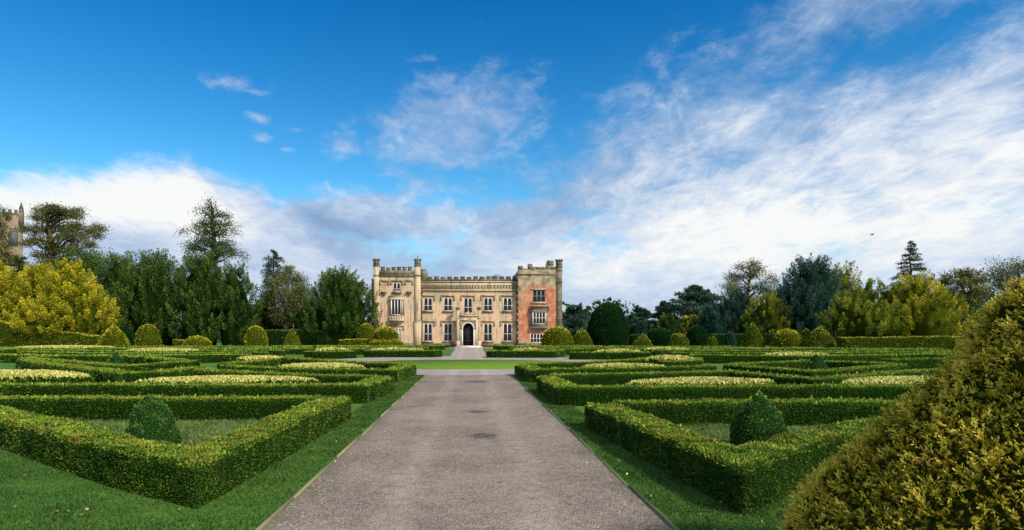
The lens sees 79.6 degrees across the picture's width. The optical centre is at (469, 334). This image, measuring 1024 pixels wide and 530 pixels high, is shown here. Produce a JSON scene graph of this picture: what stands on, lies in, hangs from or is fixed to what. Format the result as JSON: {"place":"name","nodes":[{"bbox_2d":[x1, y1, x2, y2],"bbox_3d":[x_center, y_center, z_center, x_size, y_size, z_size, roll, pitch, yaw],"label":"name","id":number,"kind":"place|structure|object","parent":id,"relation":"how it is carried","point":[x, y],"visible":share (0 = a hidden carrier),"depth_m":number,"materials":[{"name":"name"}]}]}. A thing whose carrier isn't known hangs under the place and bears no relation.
{"place":"outdoors","nodes":[
{"label":"outdoors","id":0,"kind":"place"},
{"bbox_2d":[0,206,20,269],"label":"autumn tree","id":1,"kind":"object","parent":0,"point":[6,256],"visible":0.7,"depth_m":110.25,"materials":[{"name":"green plant"}]},
{"bbox_2d":[0,202,23,275],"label":"church tower","id":2,"kind":"structure","parent":0,"point":[18,218],"depth_m":165.77,"materials":[{"name":"stone"}]},
{"bbox_2d":[0,337,911,529],"bbox_3d":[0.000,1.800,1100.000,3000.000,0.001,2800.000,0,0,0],"label":"ground","id":3,"kind":"structure","parent":0,"point":[446,352],"depth_m":6.70,"materials":[{"name":"green plant"}]},
{"bbox_2d":[0,259,19,316],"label":"golden bush","id":4,"kind":"object","parent":3,"relation":"on","point":[5,281],"visible":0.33,"depth_m":73.58,"materials":[{"name":"yellow plant"}]},
{"bbox_2d":[0,369,93,383],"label":"golden bed","id":5,"kind":"object","parent":3,"relation":"on","point":[33,375],"visible":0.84,"depth_m":20.33,"materials":[{"name":"yellow plant"}]},
{"bbox_2d":[0,320,99,347],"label":"clipped hedge","id":6,"kind":"object","parent":3,"relation":"on","point":[9,337],"visible":0.73,"depth_m":65.56,"materials":[{"name":"plant"}]},
{"bbox_2d":[0,257,121,337],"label":"golden bush","id":7,"kind":"object","parent":3,"relation":"on","point":[59,299],"visible":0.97,"depth_m":68.39,"materials":[{"name":"yellow plant"}]},
{"bbox_2d":[8,200,114,266],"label":"cedar tree","id":8,"kind":"object","parent":3,"relation":"on","point":[50,214],"visible":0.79,"depth_m":104.38,"materials":[{"name":"green plant"}]},
{"bbox_2d":[47,239,110,284],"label":"dark tree","id":9,"kind":"object","parent":3,"relation":"on","point":[87,259],"visible":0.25,"depth_m":97.16,"materials":[{"name":"green plant"}]},
{"bbox_2d":[22,356,199,371],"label":"box hedge","id":10,"kind":"object","parent":3,"relation":"on","point":[157,365],"visible":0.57,"depth_m":28.19,"materials":[{"name":"green plant"}]},
{"bbox_2d":[31,354,190,363],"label":"box hedge","id":11,"kind":"object","parent":3,"relation":"on","point":[135,359],"visible":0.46,"depth_m":36.52,"materials":[{"name":"green plant"}]},
{"bbox_2d":[15,357,207,382],"bbox_3d":[-16.655,1.497,27.755,18.132,0.698,3.931,0,0,43],"label":"box hedge","id":12,"kind":"object","parent":3,"relation":"on","point":[104,374],"visible":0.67,"depth_m":22.50,"materials":[{"name":"green plant"}]},
{"bbox_2d":[96,325,130,346],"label":"clipped yew","id":13,"kind":"object","parent":3,"relation":"on","point":[113,335],"visible":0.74,"depth_m":65.16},
{"bbox_2d":[89,245,141,335],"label":"yew tree","id":14,"kind":"object","parent":3,"relation":"on","point":[109,281],"visible":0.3,"depth_m":92.48,"materials":[{"name":"green plant"}]},
{"bbox_2d":[0,353,251,362],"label":"box hedge","id":15,"kind":"object","parent":3,"relation":"on","point":[101,358],"visible":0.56,"depth_m":38.66,"materials":[{"name":"plant"}]},
{"bbox_2d":[17,350,269,355],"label":"box hedge","id":16,"kind":"object","parent":3,"relation":"on","point":[255,353],"visible":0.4,"depth_m":43.49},
{"bbox_2d":[106,248,187,345],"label":"yew tree","id":17,"kind":"object","parent":3,"relation":"on","point":[147,297],"visible":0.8,"depth_m":85.44,"materials":[{"name":"green plant"}]},
{"bbox_2d":[134,324,161,345],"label":"clipped yew","id":18,"kind":"object","parent":3,"relation":"on","point":[147,335],"visible":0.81,"depth_m":71.11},
{"bbox_2d":[16,348,285,355],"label":"box hedge","id":19,"kind":"object","parent":3,"relation":"on","point":[280,352],"visible":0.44,"depth_m":49.60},
{"bbox_2d":[0,393,321,420],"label":"box hedge","id":20,"kind":"object","parent":3,"relation":"on","point":[116,408],"visible":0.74,"depth_m":12.70,"materials":[{"name":"green plant"}]},
{"bbox_2d":[126,347,198,353],"bbox_3d":[-24.517,1.472,48.991,5.167,0.965,4.968,0,0,-41],"label":"golden bed","id":21,"kind":"object","parent":3,"relation":"on","point":[160,349],"visible":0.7,"depth_m":47.78,"materials":[{"name":"yellow plant"}]},
{"bbox_2d":[87,421,251,445],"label":"plot grass","id":22,"kind":"structure","parent":3,"relation":"on","point":[189,428],"depth_m":12.11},
{"bbox_2d":[124,393,182,444],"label":"cone bush","id":23,"kind":"object","parent":22,"relation":"on","point":[151,417],"visible":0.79,"depth_m":9.35,"materials":[{"name":"green plant"}]},
{"bbox_2d":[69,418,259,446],"bbox_3d":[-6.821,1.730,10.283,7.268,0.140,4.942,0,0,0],"label":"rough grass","id":24,"kind":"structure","parent":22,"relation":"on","point":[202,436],"depth_m":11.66,"materials":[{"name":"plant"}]},
{"bbox_2d":[0,395,352,508],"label":"box hedge","id":25,"kind":"object","parent":3,"relation":"on","point":[202,474],"visible":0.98,"depth_m":7.76,"materials":[{"name":"green plant"}]},
{"bbox_2d":[12,347,371,354],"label":"box hedge","id":26,"kind":"object","parent":3,"relation":"on","point":[299,351],"visible":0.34,"depth_m":55.42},
{"bbox_2d":[163,247,226,346],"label":"yew tree","id":27,"kind":"object","parent":3,"relation":"on","point":[197,295],"visible":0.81,"depth_m":84.16,"materials":[{"name":"green plant"}]},
{"bbox_2d":[182,335,212,345],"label":"clipped yew","id":28,"kind":"object","parent":3,"relation":"on","point":[197,340],"visible":0.76,"depth_m":73.00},
{"bbox_2d":[0,375,395,403],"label":"box hedge","id":29,"kind":"object","parent":3,"relation":"on","point":[366,390],"visible":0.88,"depth_m":16.11,"materials":[{"name":"green plant"}]},
{"bbox_2d":[172,197,251,345],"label":"larch tree","id":30,"kind":"object","parent":3,"relation":"on","point":[211,233],"visible":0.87,"depth_m":98.98,"materials":[{"name":"green plant"}]},
{"bbox_2d":[2,346,428,349],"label":"box hedge","id":31,"kind":"object","parent":3,"relation":"on","point":[282,347],"visible":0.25,"depth_m":60.39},
{"bbox_2d":[135,374,320,383],"bbox_3d":[-7.406,1.546,18.907,5.606,0.653,2.196,0,0,0],"label":"golden bed","id":32,"kind":"object","parent":3,"relation":"on","point":[249,378],"visible":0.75,"depth_m":18.48,"materials":[{"name":"yellow plant"}]},
{"bbox_2d":[207,260,263,345],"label":"yew tree","id":33,"kind":"object","parent":3,"relation":"on","point":[236,309],"visible":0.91,"depth_m":85.36,"materials":[{"name":"green plant"}]},
{"bbox_2d":[217,358,277,368],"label":"box hedge","id":34,"kind":"object","parent":3,"relation":"on","point":[266,362],"visible":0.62,"depth_m":29.75,"materials":[{"name":"green plant"}]},
{"bbox_2d":[243,325,268,346],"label":"clipped yew","id":35,"kind":"object","parent":3,"relation":"on","point":[255,335],"visible":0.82,"depth_m":73.05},
{"bbox_2d":[255,249,284,299],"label":"light conifer","id":36,"kind":"object","parent":3,"relation":"on","point":[270,266],"visible":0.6,"depth_m":97.47,"materials":[{"name":"plant"}]},
{"bbox_2d":[249,298,292,329],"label":"yew tree","id":37,"kind":"object","parent":3,"relation":"on","point":[265,324],"visible":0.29,"depth_m":94.10,"materials":[{"name":"green plant"}]},
{"bbox_2d":[131,345,423,347],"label":"box hedge","id":38,"kind":"object","parent":3,"relation":"on","point":[196,346],"visible":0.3,"depth_m":66.98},
{"bbox_2d":[258,262,311,329],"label":"pale tree","id":39,"kind":"object","parent":3,"relation":"on","point":[290,301],"visible":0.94,"depth_m":90.67,"materials":[{"name":"green plant"}]},
{"bbox_2d":[193,367,377,383],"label":"box hedge","id":40,"kind":"object","parent":3,"relation":"on","point":[336,378],"visible":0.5,"depth_m":20.51,"materials":[{"name":"green plant"}]},
{"bbox_2d":[242,329,357,345],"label":"clipped hedge","id":41,"kind":"object","parent":3,"relation":"on","point":[278,337],"visible":0.39,"depth_m":81.25,"materials":[{"name":"plant"}]},
{"bbox_2d":[219,363,416,382],"bbox_3d":[-6.588,1.503,25.235,8.528,0.663,4.701,0,0,0],"label":"box hedge","id":42,"kind":"object","parent":3,"relation":"on","point":[401,372],"visible":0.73,"depth_m":23.74,"materials":[{"name":"green plant"}]},
{"bbox_2d":[279,362,364,368],"bbox_3d":[-6.494,1.537,27.002,3.412,0.678,3.396,0,0,-33],"label":"golden bed","id":43,"kind":"object","parent":3,"relation":"on","point":[326,364],"visible":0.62,"depth_m":26.42,"materials":[{"name":"yellow plant"}]},
{"bbox_2d":[303,350,356,358],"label":"box hedge","id":44,"kind":"object","parent":3,"relation":"on","point":[326,354],"visible":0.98,"depth_m":46.27,"materials":[{"name":"green plant"}]},
{"bbox_2d":[264,355,407,368],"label":"box hedge","id":45,"kind":"object","parent":3,"relation":"on","point":[365,364],"visible":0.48,"depth_m":30.50,"materials":[{"name":"green plant"}]},
{"bbox_2d":[298,264,382,342],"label":"yew tree","id":46,"kind":"object","parent":3,"relation":"on","point":[336,306],"visible":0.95,"depth_m":81.54,"materials":[{"name":"green plant"}]},
{"bbox_2d":[255,373,427,529],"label":"path edging","id":47,"kind":"object","parent":3,"relation":"on","point":[274,514],"visible":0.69,"depth_m":7.55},
{"bbox_2d":[355,322,374,338],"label":"clipped yew","id":48,"kind":"object","parent":3,"relation":"on","point":[366,330],"visible":0.52,"depth_m":79.12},
{"bbox_2d":[368,326,403,345],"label":"clipped yew","id":49,"kind":"object","parent":3,"relation":"on","point":[386,335],"visible":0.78,"depth_m":74.79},
{"bbox_2d":[364,349,442,356],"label":"box hedge","id":50,"kind":"object","parent":3,"relation":"on","point":[404,353],"visible":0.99,"depth_m":48.39,"materials":[{"name":"green plant"}]},
{"bbox_2d":[371,255,562,347],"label":"manor house","id":51,"kind":"structure","parent":3,"relation":"on","point":[419,306],"depth_m":85.25,"materials":[{"name":"stone"}]},
{"bbox_2d":[176,297,779,342],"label":"distant wood","id":52,"kind":"object","parent":3,"relation":"on","point":[598,302],"visible":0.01,"depth_m":130.35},
{"bbox_2d":[486,349,565,357],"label":"box hedge","id":53,"kind":"object","parent":3,"relation":"on","point":[495,353],"visible":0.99,"depth_m":47.37,"materials":[{"name":"green plant"}]},
{"bbox_2d":[541,326,573,345],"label":"clipped yew","id":54,"kind":"object","parent":3,"relation":"on","point":[557,335],"visible":0.76,"depth_m":72.68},
{"bbox_2d":[562,305,589,337],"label":"cedar tree","id":55,"kind":"object","parent":3,"relation":"on","point":[574,320],"visible":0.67,"depth_m":103.64,"materials":[{"name":"green plant"}]},
{"bbox_2d":[573,328,593,345],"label":"clipped yew","id":56,"kind":"object","parent":3,"relation":"on","point":[581,337],"visible":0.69,"depth_m":75.16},
{"bbox_2d":[528,356,648,368],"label":"box hedge","id":57,"kind":"object","parent":3,"relation":"on","point":[570,364],"visible":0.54,"depth_m":28.92,"materials":[{"name":"green plant"}]},
{"bbox_2d":[512,375,679,529],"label":"path edging","id":58,"kind":"object","parent":3,"relation":"on","point":[663,517],"visible":0.73,"depth_m":7.24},
{"bbox_2d":[587,301,629,345],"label":"clipped yew","id":59,"kind":"object","parent":3,"relation":"on","point":[608,325],"visible":0.84,"depth_m":76.10,"materials":[{"name":"plant"}]},
{"bbox_2d":[569,351,651,359],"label":"box hedge","id":60,"kind":"object","parent":3,"relation":"on","point":[595,355],"visible":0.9,"depth_m":43.85,"materials":[{"name":"green plant"}]},
{"bbox_2d":[513,363,717,382],"bbox_3d":[6.231,1.510,25.215,8.526,0.671,4.767,0,0,0],"label":"box hedge","id":61,"kind":"object","parent":3,"relation":"on","point":[528,372],"visible":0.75,"depth_m":24.34,"materials":[{"name":"green plant"}]},
{"bbox_2d":[627,306,653,328],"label":"cedar tree","id":62,"kind":"object","parent":3,"relation":"on","point":[640,312],"visible":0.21,"depth_m":109.26,"materials":[{"name":"green plant"}]},
{"bbox_2d":[629,316,652,334],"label":"yew tree","id":63,"kind":"object","parent":3,"relation":"on","point":[639,326],"visible":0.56,"depth_m":83.32,"materials":[{"name":"green plant"}]},
{"bbox_2d":[515,345,769,347],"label":"box hedge","id":64,"kind":"object","parent":3,"relation":"on","point":[615,346],"visible":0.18,"depth_m":66.71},
{"bbox_2d":[513,375,794,529],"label":"mown grass","id":65,"kind":"structure","parent":3,"relation":"on","point":[568,419],"depth_m":7.15,"materials":[{"name":"plant"}]},
{"bbox_2d":[646,327,671,345],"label":"clipped yew","id":66,"kind":"object","parent":3,"relation":"on","point":[660,336],"visible":0.67,"depth_m":74.77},
{"bbox_2d":[648,300,677,331],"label":"cedar tree","id":67,"kind":"object","parent":3,"relation":"on","point":[661,308],"visible":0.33,"depth_m":103.51,"materials":[{"name":"green plant"}]},
{"bbox_2d":[644,354,695,363],"bbox_3d":[10.612,1.458,32.218,2.916,0.859,2.924,0,0,34],"label":"golden bed","id":68,"kind":"object","parent":3,"relation":"on","point":[653,359],"visible":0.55,"depth_m":31.63,"materials":[{"name":"yellow plant"}]},
{"bbox_2d":[509,346,833,350],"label":"box hedge","id":69,"kind":"object","parent":3,"relation":"on","point":[573,347],"visible":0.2,"depth_m":60.59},
{"bbox_2d":[654,311,688,333],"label":"yew tree","id":70,"kind":"object","parent":3,"relation":"on","point":[672,325],"visible":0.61,"depth_m":84.84,"materials":[{"name":"green plant"}]},
{"bbox_2d":[656,357,703,365],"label":"box hedge","id":71,"kind":"object","parent":3,"relation":"on","point":[698,361],"visible":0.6,"depth_m":29.78,"materials":[{"name":"green plant"}]},
{"bbox_2d":[660,284,720,321],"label":"cedar tree","id":72,"kind":"object","parent":3,"relation":"on","point":[691,299],"visible":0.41,"depth_m":98.64,"materials":[{"name":"green plant"}]},
{"bbox_2d":[687,324,707,346],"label":"clipped yew","id":73,"kind":"object","parent":3,"relation":"on","point":[697,335],"visible":0.75,"depth_m":76.14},
{"bbox_2d":[625,376,776,385],"bbox_3d":[6.901,1.540,18.201,4.801,0.626,2.123,0,0,0],"label":"golden bed","id":74,"kind":"object","parent":3,"relation":"on","point":[708,380],"visible":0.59,"depth_m":17.77,"materials":[{"name":"yellow plant"}]},
{"bbox_2d":[689,304,732,333],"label":"yew tree","id":75,"kind":"object","parent":3,"relation":"on","point":[713,321],"visible":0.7,"depth_m":82.75,"materials":[{"name":"green plant"}]},
{"bbox_2d":[629,332,799,345],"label":"clipped hedge","id":76,"kind":"object","parent":3,"relation":"on","point":[767,337],"visible":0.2,"depth_m":78.02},
{"bbox_2d":[536,373,925,405],"bbox_3d":[12.092,1.503,17.532,19.985,0.653,4.263,0,0,0],"label":"box hedge","id":77,"kind":"object","parent":3,"relation":"on","point":[557,390],"visible":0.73,"depth_m":15.59,"materials":[{"name":"green plant"}]},
{"bbox_2d":[712,287,754,332],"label":"yew tree","id":78,"kind":"object","parent":3,"relation":"on","point":[733,304],"visible":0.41,"depth_m":86.70,"materials":[{"name":"green plant"}]},
{"bbox_2d":[584,401,885,515],"bbox_3d":[5.692,1.538,11.354,11.057,0.621,5.112,0,0,-36],"label":"box hedge","id":79,"kind":"object","parent":3,"relation":"on","point":[748,477],"visible":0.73,"depth_m":7.42,"materials":[{"name":"green plant"}]},
{"bbox_2d":[539,347,945,354],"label":"box hedge","id":80,"kind":"object","parent":3,"relation":"on","point":[642,349],"visible":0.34,"depth_m":55.57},
{"bbox_2d":[551,367,941,385],"bbox_3d":[11.058,1.513,20.662,16.291,0.656,4.512,0,0,-15],"label":"box hedge","id":81,"kind":"object","parent":3,"relation":"on","point":[604,378],"visible":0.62,"depth_m":20.58,"materials":[{"name":"green plant"}]},
{"bbox_2d":[714,257,785,313],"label":"bare limbed tree","id":82,"kind":"object","parent":3,"relation":"on","point":[750,274],"visible":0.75,"depth_m":103.30,"materials":[{"name":"green plant"}]},
{"bbox_2d":[731,312,772,333],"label":"yew tree","id":83,"kind":"object","parent":3,"relation":"on","point":[744,321],"visible":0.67,"depth_m":79.31,"materials":[{"name":"green plant"}]},
{"bbox_2d":[740,323,765,346],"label":"clipped yew","id":84,"kind":"object","parent":3,"relation":"on","point":[753,336],"visible":0.8,"depth_m":65.38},
{"bbox_2d":[613,395,895,426],"bbox_3d":[8.738,1.532,12.325,11.666,0.620,0.753,0,0,-1],"label":"box hedge","id":85,"kind":"object","parent":3,"relation":"on","point":[811,411],"visible":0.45,"depth_m":12.00,"materials":[{"name":"green plant"}]},
{"bbox_2d":[744,290,797,332],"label":"golden conifer","id":86,"kind":"object","parent":3,"relation":"on","point":[769,311],"visible":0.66,"depth_m":80.57,"materials":[{"name":"green plant"}]},
{"bbox_2d":[770,328,803,347],"bbox_3d":[33.116,0.615,63.982,3.232,2.608,3.264,0,0,0],"label":"clipped yew","id":87,"kind":"object","parent":3,"relation":"on","point":[787,337],"visible":0.77,"depth_m":63.08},
{"bbox_2d":[653,348,957,355],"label":"box hedge","id":88,"kind":"object","parent":3,"relation":"on","point":[661,352],"visible":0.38,"depth_m":49.54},
{"bbox_2d":[768,253,854,338],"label":"blue conifer","id":89,"kind":"object","parent":3,"relation":"on","point":[809,293],"visible":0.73,"depth_m":80.00,"materials":[{"name":"green plant"}]},
{"bbox_2d":[670,351,954,355],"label":"box hedge","id":90,"kind":"object","parent":3,"relation":"on","point":[830,353],"visible":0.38,"depth_m":43.65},
{"bbox_2d":[728,359,896,368],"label":"box hedge","id":91,"kind":"object","parent":3,"relation":"on","point":[799,364],"visible":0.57,"depth_m":29.47,"materials":[{"name":"green plant"}]},
{"bbox_2d":[722,363,910,376],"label":"box hedge","id":92,"kind":"object","parent":3,"relation":"on","point":[808,372],"visible":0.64,"depth_m":24.23,"materials":[{"name":"green plant"}]},
{"bbox_2d":[805,352,828,369],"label":"cone bush","id":93,"kind":"object","parent":3,"relation":"on","point":[816,361],"visible":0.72,"depth_m":28.77,"materials":[{"name":"green plant"}]},
{"bbox_2d":[803,326,836,347],"bbox_3d":[35.468,0.540,62.002,3.276,2.846,3.313,0,0,0],"label":"clipped yew","id":94,"kind":"object","parent":3,"relation":"on","point":[819,336],"visible":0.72,"depth_m":61.22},
{"bbox_2d":[688,352,954,363],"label":"box hedge","id":95,"kind":"object","parent":3,"relation":"on","point":[720,358],"visible":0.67,"depth_m":38.02,"materials":[{"name":"plant"}]},
{"bbox_2d":[829,260,862,339],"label":"golden conifer","id":96,"kind":"object","parent":3,"relation":"on","point":[847,273],"visible":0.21,"depth_m":83.19,"materials":[{"name":"green plant"}]},
{"bbox_2d":[814,277,911,340],"bbox_3d":[42.803,-2.259,64.456,9.218,8.135,9.498,0,0,0],"label":"golden conifer","id":97,"kind":"object","parent":3,"relation":"on","point":[861,312],"visible":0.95,"depth_m":64.58,"materials":[{"name":"green plant"}]},
{"bbox_2d":[838,375,932,384],"bbox_3d":[13.205,1.551,18.216,5.177,0.671,3.007,0,0,0],"label":"golden bed","id":98,"kind":"object","parent":3,"relation":"on","point":[904,379],"visible":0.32,"depth_m":17.70,"materials":[{"name":"yellow plant"}]},
{"bbox_2d":[776,276,1023,529],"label":"golden yew bush","id":99,"kind":"object","parent":3,"relation":"on","point":[943,449],"visible":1,"depth_m":3.28,"materials":[{"name":"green plant"}]},
{"bbox_2d":[835,334,968,349],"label":"clipped hedge","id":100,"kind":"object","parent":3,"relation":"on","point":[947,342],"visible":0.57,"depth_m":58.18,"materials":[{"name":"plant"}]},
{"bbox_2d":[888,240,937,297],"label":"fir tree","id":101,"kind":"object","parent":3,"relation":"on","point":[912,251],"visible":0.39,"depth_m":87.87,"materials":[{"name":"green plant"}]},
{"bbox_2d":[881,357,947,368],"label":"box hedge","id":102,"kind":"object","parent":3,"relation":"on","point":[923,363],"visible":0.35,"depth_m":32.01,"materials":[{"name":"green plant"}]},
{"bbox_2d":[887,269,978,336],"bbox_3d":[47.887,-2.518,64.102,8.678,8.653,8.335,0,0,24],"label":"golden conifer","id":103,"kind":"object","parent":3,"relation":"on","point":[937,314],"visible":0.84,"depth_m":62.49,"materials":[{"name":"green plant"}]},
{"bbox_2d":[934,266,992,311],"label":"round tree","id":104,"kind":"object","parent":3,"relation":"on","point":[967,279],"visible":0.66,"depth_m":90.46,"materials":[{"name":"green plant"}]},
{"bbox_2d":[965,253,1023,311],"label":"grey tree","id":105,"kind":"object","parent":3,"relation":"on","point":[999,274],"visible":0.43,"depth_m":94.84,"materials":[{"name":"green plant"}]},
{"bbox_2d":[262,375,673,529],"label":"gravel path","id":106,"kind":"structure","parent":0,"point":[433,387],"depth_m":7.82,"materials":[{"name":"gravel"}]},
{"bbox_2d":[335,356,600,374],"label":"gravel ring path","id":107,"kind":"structure","parent":0,"point":[466,371],"depth_m":42.44,"materials":[{"name":"gravel"}]},
{"bbox_2d":[370,360,567,368],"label":"round lawn","id":108,"kind":"structure","parent":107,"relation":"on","point":[465,364],"depth_m":37.25,"materials":[{"name":"plant"}]},
{"bbox_2d":[450,348,485,355],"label":"house path","id":109,"kind":"structure","parent":0,"point":[468,352],"depth_m":61.27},
{"bbox_2d":[0,0,1023,334],"label":"sky","id":110,"kind":"structure","parent":0,"point":[653,149],"materials":[{"name":"blue"}]},
{"label":"right plot grass","id":111,"kind":"structure","parent":0,"visible":0},
{"bbox_2d":[678,422,826,443],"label":"rough grass","id":112,"kind":"structure","parent":111,"relation":"on","point":[711,429],"depth_m":11.38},
{"bbox_2d":[728,390,787,445],"bbox_3d":[4.514,1.341,9.553,0.920,0.975,0.865,0,0,0],"label":"cone bush","id":113,"kind":"object","parent":111,"relation":"on","point":[758,416],"visible":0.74,"depth_m":9.36,"materials":[{"name":"green plant"}]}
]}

